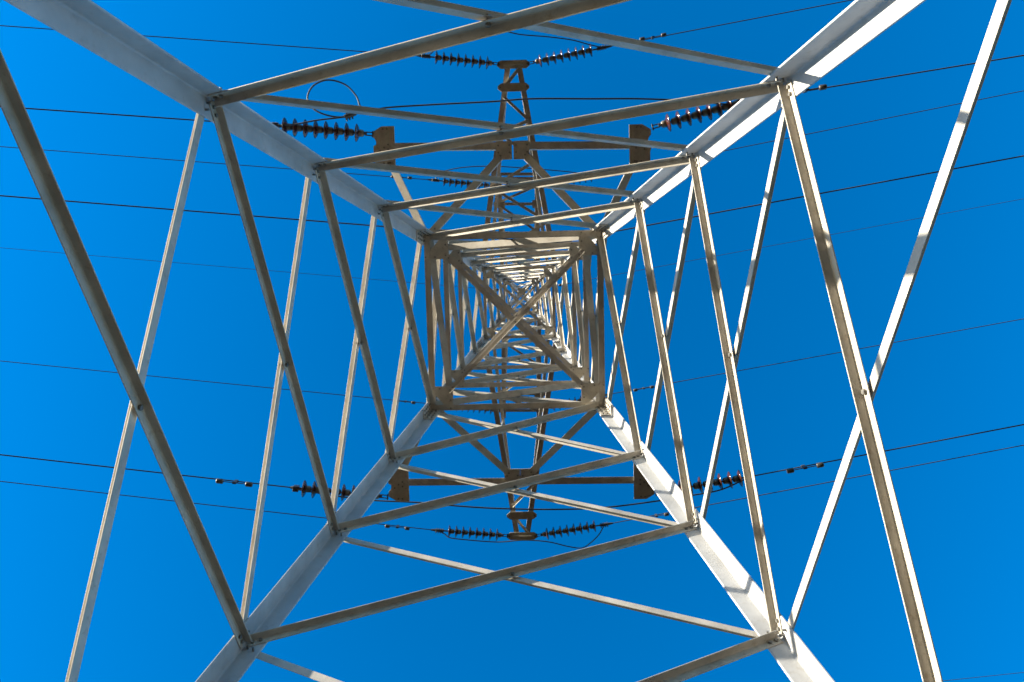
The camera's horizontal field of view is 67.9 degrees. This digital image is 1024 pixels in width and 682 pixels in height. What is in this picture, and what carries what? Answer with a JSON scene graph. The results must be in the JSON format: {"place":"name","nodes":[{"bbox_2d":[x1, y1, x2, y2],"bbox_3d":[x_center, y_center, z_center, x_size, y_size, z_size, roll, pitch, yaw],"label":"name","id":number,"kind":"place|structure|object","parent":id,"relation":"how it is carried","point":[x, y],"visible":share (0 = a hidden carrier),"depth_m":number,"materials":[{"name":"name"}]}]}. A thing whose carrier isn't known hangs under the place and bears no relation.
{"place":"outdoors","nodes":[
{"label":"outdoors","id":0,"kind":"place"},
{"bbox_2d":[0,0,1023,681],"label":"sky","id":1,"kind":"structure","parent":0,"point":[158,615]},
{"bbox_2d":[944,672,1023,680],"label":"power line","id":2,"kind":"object","parent":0,"point":[983,676],"visible":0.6,"depth_m":37.34,"materials":[{"name":"metal"}]},
{"label":"ground","id":3,"kind":"structure","parent":0,"visible":0},
{"bbox_2d":[0,0,1011,681],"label":"lattice tower","id":4,"kind":"structure","parent":3,"relation":"on","point":[852,28],"depth_m":6.15,"materials":[{"name":"metal"}]},
{"bbox_2d":[7,248,514,291],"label":"earth wire","id":5,"kind":"object","parent":4,"relation":"attached to","point":[231,267],"visible":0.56,"depth_m":22.31,"materials":[{"name":"metal"}]},
{"bbox_2d":[272,117,373,141],"bbox_3d":[-2.730,-3.029,10.901,1.473,0.325,0.256,4,-84,1],"label":"insulator string","id":6,"kind":"object","parent":4,"relation":"attached to","point":[327,130],"visible":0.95,"depth_m":10.85,"materials":[{"name":"brown ceramic"}]},
{"bbox_2d":[26,108,210,121],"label":"power line","id":7,"kind":"object","parent":6,"relation":"attached to","point":[115,114],"visible":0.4,"depth_m":10.57,"materials":[{"name":"metal"}]},
{"bbox_2d":[275,116,344,125],"bbox_3d":[-2.788,-3.119,10.743,1.174,0.116,0.064,-7,-85,2],"label":"jumper cable","id":8,"kind":"object","parent":6,"relation":"attached to","point":[310,121],"visible":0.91,"depth_m":10.70,"materials":[{"name":"metal"}]},
{"bbox_2d":[290,480,388,500],"bbox_3d":[-2.591,2.272,11.420,1.463,0.325,0.256,7,-84,0],"label":"insulator string","id":9,"kind":"object","parent":4,"relation":"attached to","point":[344,492],"visible":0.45,"depth_m":11.36,"materials":[{"name":"brown ceramic"}]},
{"bbox_2d":[0,454,289,487],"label":"power line","id":10,"kind":"object","parent":9,"relation":"attached to","point":[132,469],"visible":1,"depth_m":11.08,"materials":[{"name":"metal"}]},
{"bbox_2d":[216,478,252,486],"bbox_3d":[-4.092,2.088,11.216,0.523,0.168,0.075,9,-84,0],"label":"vibration damper","id":11,"kind":"object","parent":10,"relation":"attached to","point":[235,481],"visible":1,"depth_m":11.19,"materials":[{"name":"grey metal"}]},
{"bbox_2d":[296,479,743,509],"bbox_3d":[0.119,2.275,11.118,6.702,0.332,0.347,-1,-84,1],"label":"jumper cable","id":12,"kind":"object","parent":9,"relation":"hanging from","point":[528,508],"visible":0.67,"depth_m":11.03,"materials":[{"name":"metal"}]},
{"bbox_2d":[417,51,498,68],"bbox_3d":[-1.091,-5.655,15.282,1.659,0.317,0.256,5,-84,1],"label":"insulator string","id":13,"kind":"object","parent":4,"relation":"attached to","point":[459,59],"visible":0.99,"depth_m":15.23,"materials":[{"name":"brown ceramic"}]},
{"bbox_2d":[0,25,367,51],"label":"power line","id":14,"kind":"object","parent":13,"relation":"attached to","point":[210,40],"visible":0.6,"depth_m":15.04,"materials":[{"name":"metal"}]},
{"bbox_2d":[427,32,599,55],"bbox_3d":[0.022,-5.950,15.050,3.509,0.205,0.450,-1,-84,1],"label":"jumper cable","id":15,"kind":"object","parent":13,"relation":"attached to","point":[549,37],"visible":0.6,"depth_m":15.01,"materials":[{"name":"metal"}]},
{"bbox_2d":[428,178,489,188],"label":"insulator string","id":16,"kind":"object","parent":4,"relation":"attached to","point":[450,181],"visible":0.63,"depth_m":19.04,"materials":[{"name":"brown ceramic"}]},
{"bbox_2d":[0,146,427,179],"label":"power line","id":17,"kind":"object","parent":16,"relation":"attached to","point":[202,162],"visible":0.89,"depth_m":18.83,"materials":[{"name":"metal"}]},
{"bbox_2d":[435,166,576,179],"bbox_3d":[0.124,-4.214,18.905,4.102,0.212,0.316,-1,-84,1],"label":"jumper cable","id":18,"kind":"object","parent":16,"relation":"attached to","point":[508,166],"visible":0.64,"depth_m":18.85,"materials":[{"name":"metal"}]},
{"bbox_2d":[431,525,507,540],"bbox_3d":[-0.907,4.097,16.240,1.653,0.317,0.256,5,-84,1],"label":"insulator string","id":19,"kind":"object","parent":4,"relation":"attached to","point":[471,532],"visible":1,"depth_m":16.18,"materials":[{"name":"brown ceramic"}]},
{"bbox_2d":[0,481,430,529],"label":"power line","id":20,"kind":"object","parent":19,"relation":"attached to","point":[194,503],"visible":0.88,"depth_m":15.92,"materials":[{"name":"metal"}]},
{"bbox_2d":[385,524,409,529],"bbox_3d":[-2.426,3.940,16.105,0.523,0.149,0.075,7,-84,0],"label":"vibration damper","id":21,"kind":"object","parent":20,"relation":"attached to","point":[397,526],"visible":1,"depth_m":16.06,"materials":[{"name":"grey metal"}]},
{"bbox_2d":[441,527,602,548],"bbox_3d":[0.209,4.170,16.030,3.500,0.234,0.451,-1,-84,1],"label":"jumper cable","id":22,"kind":"object","parent":19,"relation":"hanging from","point":[526,540],"visible":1,"depth_m":15.99,"materials":[{"name":"metal"}]},
{"bbox_2d":[456,403,499,413],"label":"insulator string","id":23,"kind":"object","parent":4,"relation":"attached to","point":[491,411],"visible":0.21,"depth_m":19.61,"materials":[{"name":"brown ceramic"}]},
{"bbox_2d":[2,361,425,403],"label":"power line","id":24,"kind":"object","parent":23,"relation":"attached to","point":[195,380],"visible":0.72,"depth_m":19.38,"materials":[{"name":"metal"}]},
{"bbox_2d":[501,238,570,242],"bbox_3d":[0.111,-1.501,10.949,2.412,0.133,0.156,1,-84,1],"label":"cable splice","id":25,"kind":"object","parent":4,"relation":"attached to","point":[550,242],"visible":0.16,"depth_m":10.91,"materials":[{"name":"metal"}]},
{"bbox_2d":[0,195,383,226],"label":"communication cable","id":26,"kind":"object","parent":25,"relation":"attached to","point":[188,210],"visible":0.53,"depth_m":10.69,"materials":[{"name":"metal"}]},
{"bbox_2d":[616,155,1023,231],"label":"communication cable","id":27,"kind":"object","parent":25,"relation":"attached to","point":[831,191],"visible":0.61,"depth_m":10.47,"materials":[{"name":"metal"}]},
{"bbox_2d":[528,44,611,66],"bbox_3d":[1.153,-5.735,15.230,1.696,0.316,0.256,-10,-85,2],"label":"insulator string","id":28,"kind":"object","parent":4,"relation":"attached to","point":[574,53],"visible":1,"depth_m":15.17,"materials":[{"name":"brown ceramic"}]},
{"bbox_2d":[645,0,851,39],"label":"power line","id":29,"kind":"object","parent":28,"relation":"attached to","point":[752,18],"visible":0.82,"depth_m":14.72,"materials":[{"name":"metal"}]},
{"bbox_2d":[639,33,666,40],"bbox_3d":[2.773,-5.979,14.963,0.523,0.164,0.076,-8,-85,2],"label":"vibration damper","id":30,"kind":"object","parent":29,"relation":"attached to","point":[652,37],"visible":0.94,"depth_m":14.93,"materials":[{"name":"grey metal"}]},
{"bbox_2d":[536,520,612,539],"bbox_3d":[1.328,4.012,16.187,1.650,0.318,0.256,-11,-85,2],"label":"insulator string","id":31,"kind":"object","parent":4,"relation":"attached to","point":[567,531],"visible":1,"depth_m":16.13,"materials":[{"name":"brown ceramic"}]},
{"bbox_2d":[614,445,1023,522],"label":"power line","id":32,"kind":"object","parent":31,"relation":"attached to","point":[846,478],"visible":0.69,"depth_m":15.58,"materials":[{"name":"metal"}]},
{"bbox_2d":[653,512,668,516],"bbox_3d":[3.030,3.670,15.951,0.523,0.150,0.075,-13,-85,2],"label":"vibration damper","id":33,"kind":"object","parent":32,"relation":"attached to","point":[665,514],"visible":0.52,"depth_m":15.90,"materials":[{"name":"grey metal"}]},
{"bbox_2d":[550,394,606,410],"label":"insulator string","id":34,"kind":"object","parent":4,"relation":"attached to","point":[573,400],"visible":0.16,"depth_m":19.54,"materials":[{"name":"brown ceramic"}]},
{"bbox_2d":[613,318,1023,393],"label":"power line","id":35,"kind":"object","parent":34,"relation":"attached to","point":[838,352],"visible":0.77,"depth_m":18.99,"materials":[{"name":"metal"}]},
{"bbox_2d":[633,385,653,391],"bbox_3d":[3.355,1.209,19.370,0.522,0.147,0.075,-11,-85,2],"label":"vibration damper","id":36,"kind":"object","parent":35,"relation":"attached to","point":[650,387],"visible":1,"depth_m":19.33,"materials":[{"name":"grey metal"}]},
{"bbox_2d":[651,99,740,131],"bbox_3d":[2.688,-3.224,10.772,1.428,0.327,0.256,-14,-85,3],"label":"insulator string","id":37,"kind":"object","parent":4,"relation":"attached to","point":[698,113],"visible":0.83,"depth_m":10.73,"materials":[{"name":"brown ceramic"}]},
{"bbox_2d":[307,79,732,116],"bbox_3d":[0.189,-3.495,10.618,6.230,0.356,0.565,-1,-84,1],"label":"jumper cable","id":38,"kind":"object","parent":37,"relation":"attached to","point":[313,85],"visible":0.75,"depth_m":10.54,"materials":[{"name":"metal"}]},
{"bbox_2d":[344,113,356,120],"bbox_3d":[-2.279,-3.182,10.724,0.176,0.103,0.116,-24,-85,3],"label":"cable connector","id":39,"kind":"object","parent":38,"relation":"attached to","point":[348,115],"visible":0.63,"depth_m":10.70,"materials":[{"name":"grey metal"}]},
{"bbox_2d":[809,55,1023,90],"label":"power line","id":40,"kind":"object","parent":37,"relation":"attached to","point":[916,72],"visible":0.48,"depth_m":10.29,"materials":[{"name":"metal"}]},
{"bbox_2d":[803,84,826,92],"bbox_3d":[4.068,-3.465,10.497,0.523,0.174,0.076,-7,-85,2],"label":"vibration damper","id":41,"kind":"object","parent":40,"relation":"attached to","point":[822,87],"visible":0.51,"depth_m":10.43,"materials":[{"name":"grey metal"}]},
{"bbox_2d":[655,470,743,495],"bbox_3d":[2.838,2.139,11.297,1.424,0.327,0.256,-12,-85,2],"label":"insulator string","id":42,"kind":"object","parent":4,"relation":"attached to","point":[718,481],"visible":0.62,"depth_m":11.22,"materials":[{"name":"brown ceramic"}]},
{"bbox_2d":[755,424,1023,475],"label":"power line","id":43,"kind":"object","parent":42,"relation":"attached to","point":[902,447],"visible":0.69,"depth_m":10.79,"materials":[{"name":"metal"}]},
{"bbox_2d":[786,462,823,473],"bbox_3d":[4.246,1.836,11.019,0.523,0.171,0.075,-14,-85,2],"label":"vibration damper","id":44,"kind":"object","parent":43,"relation":"attached to","point":[817,465],"visible":1,"depth_m":11.00,"materials":[{"name":"grey metal"}]},
{"bbox_2d":[535,199,1020,289],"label":"earth wire","id":45,"kind":"object","parent":4,"relation":"attached to","point":[810,238],"visible":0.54,"depth_m":21.84,"materials":[{"name":"metal"}]},
{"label":"insulator string","id":46,"kind":"object","parent":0,"visible":0},
{"bbox_2d":[725,90,1023,150],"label":"power line","id":47,"kind":"object","parent":46,"relation":"attached to","point":[877,120],"visible":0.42,"depth_m":18.36,"materials":[{"name":"metal"}]}
]}

